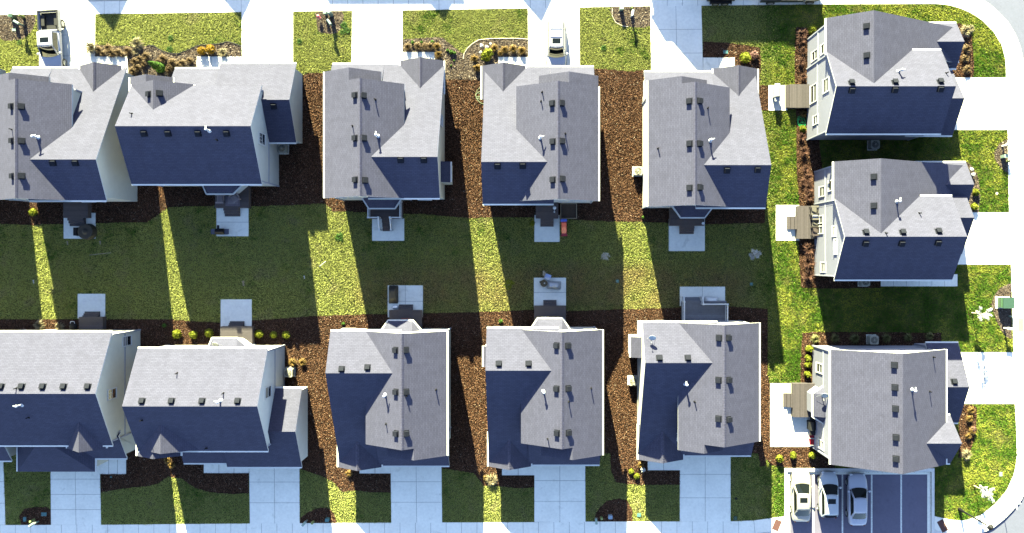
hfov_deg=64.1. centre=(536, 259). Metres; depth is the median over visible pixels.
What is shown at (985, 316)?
blossom tree
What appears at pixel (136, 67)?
shrub
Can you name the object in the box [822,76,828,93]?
window
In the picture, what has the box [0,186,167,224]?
mulch bed
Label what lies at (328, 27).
bark chips
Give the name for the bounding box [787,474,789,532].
gutter pan
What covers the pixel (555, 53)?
suv
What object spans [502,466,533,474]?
path
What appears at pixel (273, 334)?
shrub
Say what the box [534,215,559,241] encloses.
patio
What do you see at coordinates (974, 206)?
shrub
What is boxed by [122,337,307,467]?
house
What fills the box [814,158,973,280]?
house
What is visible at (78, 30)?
driveway
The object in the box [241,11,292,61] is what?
driveway
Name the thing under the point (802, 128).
shrub
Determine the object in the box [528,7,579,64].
driveway
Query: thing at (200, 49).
shrub
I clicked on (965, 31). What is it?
ornamental grass
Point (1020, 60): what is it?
kerb
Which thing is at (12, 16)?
utility pedestal
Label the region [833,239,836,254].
window
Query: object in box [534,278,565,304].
patio
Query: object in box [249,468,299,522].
driveway
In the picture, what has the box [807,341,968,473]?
house
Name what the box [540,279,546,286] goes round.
camp chair
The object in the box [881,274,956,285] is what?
patio
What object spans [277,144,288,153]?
air conditioner
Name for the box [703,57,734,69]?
path
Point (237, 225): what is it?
patio
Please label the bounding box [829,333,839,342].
ornamental grass
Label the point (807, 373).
shrub
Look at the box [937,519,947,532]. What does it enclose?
tactile pad
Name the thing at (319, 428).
mulch bed
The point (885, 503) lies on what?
parking court
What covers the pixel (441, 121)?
window
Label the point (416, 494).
driveway
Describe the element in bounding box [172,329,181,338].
shrub
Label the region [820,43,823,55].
window
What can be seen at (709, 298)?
storage box
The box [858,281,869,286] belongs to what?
air conditioner
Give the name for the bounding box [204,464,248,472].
path
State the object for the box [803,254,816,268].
shrub
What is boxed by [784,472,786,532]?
kerb
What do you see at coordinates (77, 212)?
deck
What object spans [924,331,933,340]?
ornamental grass
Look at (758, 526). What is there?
pavement
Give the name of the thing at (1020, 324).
tactile pad
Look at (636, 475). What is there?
shrub
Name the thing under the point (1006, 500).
pavement
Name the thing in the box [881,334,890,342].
ornamental grass
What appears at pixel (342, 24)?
grass clump
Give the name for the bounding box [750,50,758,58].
shrub
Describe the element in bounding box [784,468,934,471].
kerb
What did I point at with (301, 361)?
shrub
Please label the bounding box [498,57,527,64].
path
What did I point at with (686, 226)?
deck
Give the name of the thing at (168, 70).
shrub
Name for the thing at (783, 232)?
patio
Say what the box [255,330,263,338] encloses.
shrub
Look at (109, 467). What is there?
path
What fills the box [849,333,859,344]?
ornamental grass
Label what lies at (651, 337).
satellite dish
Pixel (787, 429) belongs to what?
patio
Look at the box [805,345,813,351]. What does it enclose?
shrub
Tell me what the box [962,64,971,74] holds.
shrub
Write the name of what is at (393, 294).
furniture cover
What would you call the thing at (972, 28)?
ornamental grass
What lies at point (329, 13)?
utility pedestal
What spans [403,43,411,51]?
shrub
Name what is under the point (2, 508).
driveway
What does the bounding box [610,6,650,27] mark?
mulch bed
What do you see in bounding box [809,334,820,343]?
ornamental grass
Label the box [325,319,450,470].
house
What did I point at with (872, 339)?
air conditioner
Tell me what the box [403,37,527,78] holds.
mulch bed
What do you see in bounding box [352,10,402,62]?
driveway
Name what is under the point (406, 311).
deck
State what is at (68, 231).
patio
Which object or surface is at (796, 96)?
deck
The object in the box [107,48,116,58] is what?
shrub
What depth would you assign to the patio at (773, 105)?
76.94 m
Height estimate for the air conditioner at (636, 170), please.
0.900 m
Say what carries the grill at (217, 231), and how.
on the patio at (237, 225)
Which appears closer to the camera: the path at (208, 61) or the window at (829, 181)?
the window at (829, 181)
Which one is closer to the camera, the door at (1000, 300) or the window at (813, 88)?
the window at (813, 88)
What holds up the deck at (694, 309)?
on the patio at (719, 292)
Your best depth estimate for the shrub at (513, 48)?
76.61 m
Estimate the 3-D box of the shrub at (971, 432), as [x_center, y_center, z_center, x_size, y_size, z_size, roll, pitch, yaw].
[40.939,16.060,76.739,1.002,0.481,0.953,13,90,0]
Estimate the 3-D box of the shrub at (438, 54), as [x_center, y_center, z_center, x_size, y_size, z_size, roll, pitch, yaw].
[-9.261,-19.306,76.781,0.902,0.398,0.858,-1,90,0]
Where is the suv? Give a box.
[544,18,567,64]
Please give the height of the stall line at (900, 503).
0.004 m
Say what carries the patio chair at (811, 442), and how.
on the patio at (787, 429)
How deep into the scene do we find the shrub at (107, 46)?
76.62 m
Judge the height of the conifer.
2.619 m
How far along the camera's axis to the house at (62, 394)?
70.57 m
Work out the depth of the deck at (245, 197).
76.25 m
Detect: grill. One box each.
[69,321,77,329]
[211,225,228,234]
[772,83,781,100]
[807,417,815,434]
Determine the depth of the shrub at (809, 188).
76.58 m
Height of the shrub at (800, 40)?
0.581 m
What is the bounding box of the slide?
[560,219,567,235]
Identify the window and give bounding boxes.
[107,387,116,400]
[122,335,131,346]
[259,131,265,146]
[265,384,271,399]
[440,114,442,127]
[810,82,816,104]
[811,48,817,62]
[812,114,817,125]
[816,362,822,374]
[818,185,824,196]
[818,438,823,450]
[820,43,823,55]
[820,262,825,272]
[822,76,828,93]
[828,180,831,191]
[832,225,835,236]
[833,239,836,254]
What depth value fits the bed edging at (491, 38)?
76.91 m
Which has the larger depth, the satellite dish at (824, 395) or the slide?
the slide
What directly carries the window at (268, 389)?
in the house at (233, 402)
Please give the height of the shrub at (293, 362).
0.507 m
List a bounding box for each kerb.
[0,0,1023,532]
[764,530,783,532]
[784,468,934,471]
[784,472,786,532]
[931,472,934,532]
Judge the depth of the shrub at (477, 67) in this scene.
76.61 m
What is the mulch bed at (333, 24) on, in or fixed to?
on the lawn at (626, 268)
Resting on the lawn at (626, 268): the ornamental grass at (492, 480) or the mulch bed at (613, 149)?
the mulch bed at (613, 149)
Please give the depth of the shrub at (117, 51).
76.72 m
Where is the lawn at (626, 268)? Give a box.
[0,4,1016,524]
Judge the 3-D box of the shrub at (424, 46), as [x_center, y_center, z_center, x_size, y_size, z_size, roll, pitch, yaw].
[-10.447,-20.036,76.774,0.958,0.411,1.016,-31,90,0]
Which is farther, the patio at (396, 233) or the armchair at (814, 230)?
the patio at (396, 233)
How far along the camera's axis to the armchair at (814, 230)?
75.86 m
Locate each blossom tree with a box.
[601,253,609,259]
[749,249,760,259]
[971,307,992,320]
[973,485,994,502]
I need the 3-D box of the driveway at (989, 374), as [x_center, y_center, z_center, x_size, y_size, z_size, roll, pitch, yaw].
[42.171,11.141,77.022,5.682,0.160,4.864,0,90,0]
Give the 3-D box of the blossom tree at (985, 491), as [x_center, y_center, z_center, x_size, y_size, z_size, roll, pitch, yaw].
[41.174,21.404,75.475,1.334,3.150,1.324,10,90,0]
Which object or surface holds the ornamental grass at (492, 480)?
on the mulch bed at (319, 428)
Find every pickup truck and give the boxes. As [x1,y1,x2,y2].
[36,9,66,65]
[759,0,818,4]
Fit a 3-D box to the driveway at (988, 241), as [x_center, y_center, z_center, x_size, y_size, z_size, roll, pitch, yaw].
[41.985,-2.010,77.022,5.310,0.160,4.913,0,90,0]
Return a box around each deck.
[63,202,91,225]
[79,311,106,329]
[215,186,250,215]
[220,321,254,343]
[367,200,402,230]
[389,304,422,328]
[534,300,565,320]
[536,202,557,226]
[669,208,703,233]
[681,296,728,321]
[783,383,814,416]
[785,84,808,108]
[787,206,816,238]
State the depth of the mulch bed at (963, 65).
76.97 m
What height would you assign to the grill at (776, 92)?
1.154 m
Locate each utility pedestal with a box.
[8,14,16,18]
[326,10,332,16]
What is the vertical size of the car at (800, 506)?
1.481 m
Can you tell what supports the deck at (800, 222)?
on the patio at (783, 232)
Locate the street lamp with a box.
[957,507,993,530]
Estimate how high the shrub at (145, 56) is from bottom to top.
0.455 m
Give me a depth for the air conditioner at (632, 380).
76.18 m
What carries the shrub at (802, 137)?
on the mulch bed at (798, 141)
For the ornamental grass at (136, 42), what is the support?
on the lawn at (626, 268)
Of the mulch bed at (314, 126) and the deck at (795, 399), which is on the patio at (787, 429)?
the deck at (795, 399)
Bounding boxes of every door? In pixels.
[817,222,822,233]
[818,215,822,226]
[998,298,1002,307]
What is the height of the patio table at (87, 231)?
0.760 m
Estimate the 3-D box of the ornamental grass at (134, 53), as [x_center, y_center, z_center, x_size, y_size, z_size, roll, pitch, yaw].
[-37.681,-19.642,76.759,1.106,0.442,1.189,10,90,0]
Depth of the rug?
76.24 m
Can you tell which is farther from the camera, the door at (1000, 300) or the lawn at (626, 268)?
the lawn at (626, 268)
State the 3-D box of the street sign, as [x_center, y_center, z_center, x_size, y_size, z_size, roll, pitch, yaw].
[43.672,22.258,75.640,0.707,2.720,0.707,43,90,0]
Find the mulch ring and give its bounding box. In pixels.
[970,482,977,490]
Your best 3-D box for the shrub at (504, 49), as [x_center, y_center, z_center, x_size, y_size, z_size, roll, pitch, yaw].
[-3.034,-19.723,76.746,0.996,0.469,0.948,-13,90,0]
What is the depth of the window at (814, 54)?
74.86 m
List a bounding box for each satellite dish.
[647,335,655,342]
[820,393,828,400]
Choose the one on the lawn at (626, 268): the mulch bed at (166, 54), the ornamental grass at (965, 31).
the mulch bed at (166, 54)
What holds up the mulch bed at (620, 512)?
on the lawn at (626, 268)
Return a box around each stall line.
[813,475,813,532]
[842,475,842,532]
[871,475,871,532]
[900,475,901,532]
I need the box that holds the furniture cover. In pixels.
[389,285,397,303]
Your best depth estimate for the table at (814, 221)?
75.88 m
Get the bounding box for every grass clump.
[334,232,343,241]
[340,21,346,28]
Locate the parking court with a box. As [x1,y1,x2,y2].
[789,474,927,532]
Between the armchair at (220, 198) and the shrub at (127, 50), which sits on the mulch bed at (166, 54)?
the shrub at (127, 50)
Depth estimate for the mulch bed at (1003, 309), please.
76.96 m
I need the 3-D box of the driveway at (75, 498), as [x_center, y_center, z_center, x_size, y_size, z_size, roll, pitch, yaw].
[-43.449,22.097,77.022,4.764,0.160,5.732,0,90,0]
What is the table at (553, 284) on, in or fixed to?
on the patio at (541, 293)
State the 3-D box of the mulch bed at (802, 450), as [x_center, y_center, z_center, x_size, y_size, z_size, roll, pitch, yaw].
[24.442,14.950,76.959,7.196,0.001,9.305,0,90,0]
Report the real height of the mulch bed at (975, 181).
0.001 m
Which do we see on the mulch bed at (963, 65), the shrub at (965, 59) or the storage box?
the shrub at (965, 59)
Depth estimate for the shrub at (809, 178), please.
76.58 m
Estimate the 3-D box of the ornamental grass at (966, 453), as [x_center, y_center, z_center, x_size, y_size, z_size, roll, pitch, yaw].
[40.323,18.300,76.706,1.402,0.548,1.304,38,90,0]
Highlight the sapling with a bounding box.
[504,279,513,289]
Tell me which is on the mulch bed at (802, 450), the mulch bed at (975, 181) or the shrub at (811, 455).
the shrub at (811, 455)
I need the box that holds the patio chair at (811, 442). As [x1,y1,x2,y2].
[808,437,814,445]
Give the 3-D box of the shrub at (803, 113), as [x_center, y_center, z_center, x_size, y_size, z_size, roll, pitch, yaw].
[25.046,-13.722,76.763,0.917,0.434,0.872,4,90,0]
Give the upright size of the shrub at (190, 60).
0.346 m
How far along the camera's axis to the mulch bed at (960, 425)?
76.96 m
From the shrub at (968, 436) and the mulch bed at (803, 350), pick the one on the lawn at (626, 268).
the mulch bed at (803, 350)
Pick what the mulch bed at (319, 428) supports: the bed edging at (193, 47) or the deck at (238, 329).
the deck at (238, 329)
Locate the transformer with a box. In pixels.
[995,297,1014,307]
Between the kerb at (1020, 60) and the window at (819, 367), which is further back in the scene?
the kerb at (1020, 60)
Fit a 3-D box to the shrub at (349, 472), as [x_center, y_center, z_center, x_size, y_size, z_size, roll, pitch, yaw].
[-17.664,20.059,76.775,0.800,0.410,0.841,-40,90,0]
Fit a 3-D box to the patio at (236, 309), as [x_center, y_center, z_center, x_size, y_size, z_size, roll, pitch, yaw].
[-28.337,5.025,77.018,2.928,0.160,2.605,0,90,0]
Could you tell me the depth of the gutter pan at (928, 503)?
76.96 m
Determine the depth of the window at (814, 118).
74.56 m
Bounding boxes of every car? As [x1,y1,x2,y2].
[789,469,813,522]
[817,471,841,518]
[845,473,870,525]
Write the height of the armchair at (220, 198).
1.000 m
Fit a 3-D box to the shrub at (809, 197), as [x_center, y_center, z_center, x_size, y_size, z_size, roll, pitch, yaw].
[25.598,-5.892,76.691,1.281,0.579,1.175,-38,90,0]
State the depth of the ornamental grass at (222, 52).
76.70 m
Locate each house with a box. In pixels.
[0,62,137,202]
[0,329,140,471]
[0,447,15,461]
[115,62,302,194]
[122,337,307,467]
[323,57,452,208]
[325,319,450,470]
[481,62,599,204]
[482,317,603,469]
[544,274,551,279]
[628,320,760,462]
[642,65,770,218]
[806,10,964,139]
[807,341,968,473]
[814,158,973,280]
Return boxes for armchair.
[73,227,78,235]
[215,195,224,202]
[228,192,240,203]
[810,206,818,214]
[811,226,818,235]
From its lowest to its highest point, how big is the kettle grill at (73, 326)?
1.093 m
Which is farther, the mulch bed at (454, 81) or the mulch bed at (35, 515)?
the mulch bed at (454, 81)
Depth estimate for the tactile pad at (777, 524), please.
76.93 m
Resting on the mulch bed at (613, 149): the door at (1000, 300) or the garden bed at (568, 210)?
the garden bed at (568, 210)
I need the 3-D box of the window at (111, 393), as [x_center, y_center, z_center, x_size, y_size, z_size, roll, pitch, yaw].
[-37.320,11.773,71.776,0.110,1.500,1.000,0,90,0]
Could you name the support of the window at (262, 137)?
in the house at (225, 128)
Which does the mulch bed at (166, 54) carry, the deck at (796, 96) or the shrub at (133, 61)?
the shrub at (133, 61)
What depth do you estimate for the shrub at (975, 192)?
76.57 m
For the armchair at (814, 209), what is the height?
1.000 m
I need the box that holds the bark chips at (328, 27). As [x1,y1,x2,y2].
[0,5,1011,337]
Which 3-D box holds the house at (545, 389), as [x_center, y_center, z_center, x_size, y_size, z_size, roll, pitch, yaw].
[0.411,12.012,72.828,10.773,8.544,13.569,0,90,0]
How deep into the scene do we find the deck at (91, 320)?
76.25 m
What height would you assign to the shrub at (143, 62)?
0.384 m
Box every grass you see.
[33,319,45,329]
[55,322,65,329]
[84,41,96,54]
[131,38,145,51]
[131,47,140,55]
[218,48,228,57]
[485,474,499,486]
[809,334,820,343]
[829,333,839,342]
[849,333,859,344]
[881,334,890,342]
[904,332,912,340]
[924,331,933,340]
[959,449,972,460]
[960,25,971,36]
[966,24,974,33]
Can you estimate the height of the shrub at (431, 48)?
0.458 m
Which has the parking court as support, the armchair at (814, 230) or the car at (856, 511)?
the car at (856, 511)
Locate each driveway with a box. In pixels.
[0,462,5,524]
[39,14,95,65]
[51,465,100,524]
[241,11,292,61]
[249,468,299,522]
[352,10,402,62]
[391,467,441,522]
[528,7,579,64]
[534,466,584,521]
[650,6,702,69]
[680,457,730,520]
[954,77,1007,129]
[958,212,1010,264]
[961,352,1014,403]
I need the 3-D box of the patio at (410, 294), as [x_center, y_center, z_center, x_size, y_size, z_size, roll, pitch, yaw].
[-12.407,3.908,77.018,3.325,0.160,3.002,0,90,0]
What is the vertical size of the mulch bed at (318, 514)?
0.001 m
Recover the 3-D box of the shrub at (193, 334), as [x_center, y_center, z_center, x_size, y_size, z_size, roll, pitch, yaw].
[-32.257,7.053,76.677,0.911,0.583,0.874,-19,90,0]
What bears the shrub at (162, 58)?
on the mulch bed at (166, 54)
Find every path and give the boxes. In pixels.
[95,56,127,72]
[100,460,125,473]
[197,56,241,66]
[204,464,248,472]
[359,467,390,472]
[403,52,434,59]
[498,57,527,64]
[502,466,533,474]
[648,460,679,469]
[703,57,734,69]
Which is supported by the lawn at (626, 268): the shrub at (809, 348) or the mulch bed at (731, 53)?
the mulch bed at (731, 53)
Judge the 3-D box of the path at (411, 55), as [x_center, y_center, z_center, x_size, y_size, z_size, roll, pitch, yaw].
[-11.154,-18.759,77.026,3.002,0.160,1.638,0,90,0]
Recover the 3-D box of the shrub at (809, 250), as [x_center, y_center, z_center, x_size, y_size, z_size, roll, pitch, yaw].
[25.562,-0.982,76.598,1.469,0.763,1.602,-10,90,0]
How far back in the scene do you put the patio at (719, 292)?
76.94 m
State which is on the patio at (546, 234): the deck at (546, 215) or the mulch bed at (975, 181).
the deck at (546, 215)
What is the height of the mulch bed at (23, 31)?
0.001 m
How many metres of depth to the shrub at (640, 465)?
76.68 m
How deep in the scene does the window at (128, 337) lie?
74.42 m
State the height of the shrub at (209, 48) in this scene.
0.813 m
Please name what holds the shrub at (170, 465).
on the mulch bed at (319, 428)
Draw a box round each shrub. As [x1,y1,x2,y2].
[28,208,37,215]
[94,45,101,52]
[103,43,112,52]
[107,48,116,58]
[114,48,122,54]
[124,47,131,55]
[128,67,136,74]
[130,57,138,65]
[133,64,141,71]
[135,54,143,62]
[140,60,147,66]
[142,52,150,60]
[158,54,167,63]
[163,457,172,463]
[165,66,171,72]
[167,58,175,67]
[168,462,174,468]
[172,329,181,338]
[176,59,186,66]
[186,57,193,64]
[189,330,197,338]
[197,46,205,54]
[204,328,213,336]
[205,44,215,53]
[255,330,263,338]
[269,331,276,338]
[282,331,290,339]
[289,359,297,366]
[298,358,306,366]
[345,470,352,476]
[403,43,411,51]
[413,42,421,50]
[422,42,429,50]
[426,42,434,52]
[433,42,441,49]
[434,50,441,57]
[470,54,478,62]
[472,63,480,71]
[481,48,493,61]
[491,43,498,52]
[501,45,508,53]
[509,44,516,53]
[518,46,526,54]
[634,473,639,478]
[636,462,643,468]
[740,51,750,62]
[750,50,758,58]
[776,454,783,462]
[790,451,796,458]
[796,29,808,39]
[796,35,806,43]
[796,132,805,141]
[798,56,806,64]
[799,109,807,116]
[799,125,806,131]
[799,145,809,155]
[800,46,807,54]
[802,164,809,171]
[802,269,815,281]
[803,173,812,183]
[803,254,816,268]
[804,184,813,192]
[804,242,816,256]
[804,362,811,367]
[804,370,810,377]
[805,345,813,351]
[805,354,810,361]
[806,191,814,201]
[807,25,816,34]
[808,452,815,458]
[960,54,969,62]
[962,43,972,53]
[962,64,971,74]
[965,415,972,421]
[965,433,971,439]
[967,406,975,414]
[968,427,977,434]
[970,203,978,210]
[972,188,979,195]
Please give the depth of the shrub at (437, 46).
76.65 m
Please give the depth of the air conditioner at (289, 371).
76.18 m
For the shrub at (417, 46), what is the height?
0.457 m
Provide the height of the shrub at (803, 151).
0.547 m
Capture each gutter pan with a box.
[787,472,930,473]
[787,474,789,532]
[927,474,930,532]
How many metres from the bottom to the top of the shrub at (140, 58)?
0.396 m
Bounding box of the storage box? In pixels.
[704,296,718,300]
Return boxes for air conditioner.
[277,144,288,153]
[284,367,294,376]
[627,375,637,385]
[632,166,641,175]
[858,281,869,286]
[866,334,878,343]
[867,140,879,149]
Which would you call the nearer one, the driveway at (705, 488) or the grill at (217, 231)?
the grill at (217, 231)
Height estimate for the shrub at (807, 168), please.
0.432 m
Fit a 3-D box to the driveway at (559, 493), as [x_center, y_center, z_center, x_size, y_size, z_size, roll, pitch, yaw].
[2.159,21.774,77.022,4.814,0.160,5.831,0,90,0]
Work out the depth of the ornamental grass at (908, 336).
76.67 m
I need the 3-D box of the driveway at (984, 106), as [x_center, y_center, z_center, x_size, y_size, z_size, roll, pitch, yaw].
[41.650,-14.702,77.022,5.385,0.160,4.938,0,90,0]
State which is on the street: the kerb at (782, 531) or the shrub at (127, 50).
the kerb at (782, 531)
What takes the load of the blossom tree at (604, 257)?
on the lawn at (626, 268)
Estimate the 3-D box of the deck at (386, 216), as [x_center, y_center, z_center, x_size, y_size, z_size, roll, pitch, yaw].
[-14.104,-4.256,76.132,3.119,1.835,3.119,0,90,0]
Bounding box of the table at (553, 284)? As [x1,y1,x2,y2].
[547,281,560,289]
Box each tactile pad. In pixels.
[772,519,781,530]
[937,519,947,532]
[1018,318,1023,330]
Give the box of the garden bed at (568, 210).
[560,203,576,218]
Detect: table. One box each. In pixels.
[77,224,96,239]
[547,281,560,289]
[811,218,818,226]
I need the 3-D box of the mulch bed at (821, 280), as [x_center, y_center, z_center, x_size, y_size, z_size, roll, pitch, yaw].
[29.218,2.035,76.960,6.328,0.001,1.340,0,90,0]
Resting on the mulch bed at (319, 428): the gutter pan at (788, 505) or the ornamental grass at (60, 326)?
the ornamental grass at (60, 326)
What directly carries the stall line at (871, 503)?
on the parking court
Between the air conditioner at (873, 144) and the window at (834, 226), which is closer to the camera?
the window at (834, 226)
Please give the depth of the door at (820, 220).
75.21 m
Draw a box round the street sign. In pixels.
[1001,496,1020,509]
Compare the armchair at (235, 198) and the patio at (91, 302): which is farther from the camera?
the patio at (91, 302)
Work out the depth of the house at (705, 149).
70.08 m
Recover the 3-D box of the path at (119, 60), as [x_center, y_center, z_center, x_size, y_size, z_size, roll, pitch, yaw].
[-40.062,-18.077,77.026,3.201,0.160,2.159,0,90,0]
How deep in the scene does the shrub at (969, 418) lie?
76.59 m
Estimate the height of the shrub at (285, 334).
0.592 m
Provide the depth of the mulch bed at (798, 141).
76.97 m
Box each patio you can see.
[64,213,95,238]
[78,294,105,318]
[216,208,248,235]
[221,299,251,325]
[372,218,403,240]
[388,285,422,316]
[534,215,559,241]
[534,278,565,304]
[669,219,704,250]
[680,287,724,305]
[768,85,786,110]
[770,383,811,446]
[776,205,798,240]
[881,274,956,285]
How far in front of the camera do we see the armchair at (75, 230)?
76.30 m
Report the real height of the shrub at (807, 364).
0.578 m
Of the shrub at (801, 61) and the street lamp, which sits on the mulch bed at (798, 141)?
the shrub at (801, 61)
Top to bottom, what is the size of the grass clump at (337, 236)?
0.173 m
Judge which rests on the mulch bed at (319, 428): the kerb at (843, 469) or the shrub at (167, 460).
the shrub at (167, 460)
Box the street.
[31,0,1023,532]
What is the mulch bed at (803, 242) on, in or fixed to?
on the lawn at (626, 268)
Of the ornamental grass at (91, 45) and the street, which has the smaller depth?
the ornamental grass at (91, 45)
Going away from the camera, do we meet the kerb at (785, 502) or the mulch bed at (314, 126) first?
the kerb at (785, 502)
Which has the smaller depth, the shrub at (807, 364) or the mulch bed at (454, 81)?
the shrub at (807, 364)
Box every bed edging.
[147,41,240,53]
[463,38,527,58]
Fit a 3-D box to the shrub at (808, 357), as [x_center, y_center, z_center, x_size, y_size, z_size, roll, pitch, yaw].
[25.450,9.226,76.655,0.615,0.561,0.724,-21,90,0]
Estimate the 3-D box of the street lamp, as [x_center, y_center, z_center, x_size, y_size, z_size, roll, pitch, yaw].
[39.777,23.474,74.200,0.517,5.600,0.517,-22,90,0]
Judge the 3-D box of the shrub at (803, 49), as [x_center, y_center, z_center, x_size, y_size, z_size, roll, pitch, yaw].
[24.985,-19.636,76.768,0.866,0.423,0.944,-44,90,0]
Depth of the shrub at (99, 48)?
76.70 m
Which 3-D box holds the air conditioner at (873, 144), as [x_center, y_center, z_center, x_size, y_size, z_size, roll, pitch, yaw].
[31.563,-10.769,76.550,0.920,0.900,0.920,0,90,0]
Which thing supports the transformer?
on the mulch bed at (1003, 309)
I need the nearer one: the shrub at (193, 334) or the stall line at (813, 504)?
the shrub at (193, 334)
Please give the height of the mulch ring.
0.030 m
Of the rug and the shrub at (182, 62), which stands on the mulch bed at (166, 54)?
the shrub at (182, 62)
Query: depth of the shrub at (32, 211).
76.54 m
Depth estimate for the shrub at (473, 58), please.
76.59 m
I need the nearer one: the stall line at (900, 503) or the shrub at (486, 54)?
the shrub at (486, 54)
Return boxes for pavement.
[0,0,1023,532]
[0,516,783,532]
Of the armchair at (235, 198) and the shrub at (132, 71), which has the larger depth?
the shrub at (132, 71)
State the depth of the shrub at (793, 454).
76.58 m
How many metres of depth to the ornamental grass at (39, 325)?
76.66 m
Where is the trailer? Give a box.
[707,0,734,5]
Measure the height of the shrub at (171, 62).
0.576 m
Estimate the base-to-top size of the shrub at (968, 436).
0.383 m
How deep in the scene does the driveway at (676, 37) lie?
76.94 m
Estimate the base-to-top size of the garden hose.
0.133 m
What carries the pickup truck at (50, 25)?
on the driveway at (78, 30)
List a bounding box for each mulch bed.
[0,15,35,40]
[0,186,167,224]
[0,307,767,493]
[19,507,50,524]
[95,42,241,76]
[160,73,331,207]
[300,508,335,522]
[315,11,342,33]
[332,79,492,217]
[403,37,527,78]
[489,69,644,221]
[594,499,631,521]
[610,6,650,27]
[643,208,764,223]
[703,42,760,87]
[759,85,768,110]
[765,375,834,467]
[795,27,821,184]
[798,173,817,287]
[800,332,940,382]
[814,276,880,287]
[953,23,973,76]
[958,405,976,456]
[966,162,979,211]
[991,283,1011,338]
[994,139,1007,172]
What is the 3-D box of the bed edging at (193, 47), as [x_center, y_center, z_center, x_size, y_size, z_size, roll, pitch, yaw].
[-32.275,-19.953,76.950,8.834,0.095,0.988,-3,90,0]
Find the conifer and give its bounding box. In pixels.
[148,61,166,72]
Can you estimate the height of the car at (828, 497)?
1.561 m
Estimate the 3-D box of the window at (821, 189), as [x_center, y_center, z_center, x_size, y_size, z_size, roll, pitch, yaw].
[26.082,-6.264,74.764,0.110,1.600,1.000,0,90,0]
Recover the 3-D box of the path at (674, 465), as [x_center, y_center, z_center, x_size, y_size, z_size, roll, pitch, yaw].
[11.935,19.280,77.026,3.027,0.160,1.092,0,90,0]
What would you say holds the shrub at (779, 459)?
on the mulch bed at (802, 450)
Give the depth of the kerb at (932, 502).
76.84 m
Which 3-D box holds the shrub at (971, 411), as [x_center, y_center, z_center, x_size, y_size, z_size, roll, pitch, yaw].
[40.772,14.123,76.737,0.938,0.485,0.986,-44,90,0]
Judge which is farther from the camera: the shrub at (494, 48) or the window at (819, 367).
the shrub at (494, 48)
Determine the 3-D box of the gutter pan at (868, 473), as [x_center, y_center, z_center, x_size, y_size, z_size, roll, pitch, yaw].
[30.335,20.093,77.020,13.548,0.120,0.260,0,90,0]
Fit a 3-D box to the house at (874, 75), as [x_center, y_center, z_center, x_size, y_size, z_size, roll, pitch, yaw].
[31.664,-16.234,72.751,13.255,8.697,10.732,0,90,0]
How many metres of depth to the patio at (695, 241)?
76.94 m
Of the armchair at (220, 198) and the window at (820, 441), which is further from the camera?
the armchair at (220, 198)
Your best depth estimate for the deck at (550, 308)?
76.25 m
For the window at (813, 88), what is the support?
in the house at (874, 75)
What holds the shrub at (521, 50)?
on the mulch bed at (467, 53)
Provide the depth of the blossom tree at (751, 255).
75.44 m
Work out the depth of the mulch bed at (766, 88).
76.97 m
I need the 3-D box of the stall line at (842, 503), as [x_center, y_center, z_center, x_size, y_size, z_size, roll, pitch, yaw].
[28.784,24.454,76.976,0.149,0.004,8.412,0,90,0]
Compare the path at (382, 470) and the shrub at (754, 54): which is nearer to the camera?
the shrub at (754, 54)
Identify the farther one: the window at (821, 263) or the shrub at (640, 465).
the shrub at (640, 465)
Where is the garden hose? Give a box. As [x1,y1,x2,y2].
[797,115,806,126]
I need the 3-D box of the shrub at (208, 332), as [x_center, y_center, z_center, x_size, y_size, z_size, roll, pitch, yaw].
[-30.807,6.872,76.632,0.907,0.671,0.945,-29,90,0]
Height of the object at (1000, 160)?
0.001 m
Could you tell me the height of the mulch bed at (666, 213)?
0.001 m
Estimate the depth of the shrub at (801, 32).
76.53 m
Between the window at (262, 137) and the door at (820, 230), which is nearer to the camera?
the window at (262, 137)
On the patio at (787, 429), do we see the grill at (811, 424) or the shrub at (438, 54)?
the grill at (811, 424)
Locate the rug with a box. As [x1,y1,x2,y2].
[225,196,239,205]
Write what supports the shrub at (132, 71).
on the mulch bed at (166, 54)
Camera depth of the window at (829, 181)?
72.79 m
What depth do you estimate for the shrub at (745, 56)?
76.46 m
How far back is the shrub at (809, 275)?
76.55 m

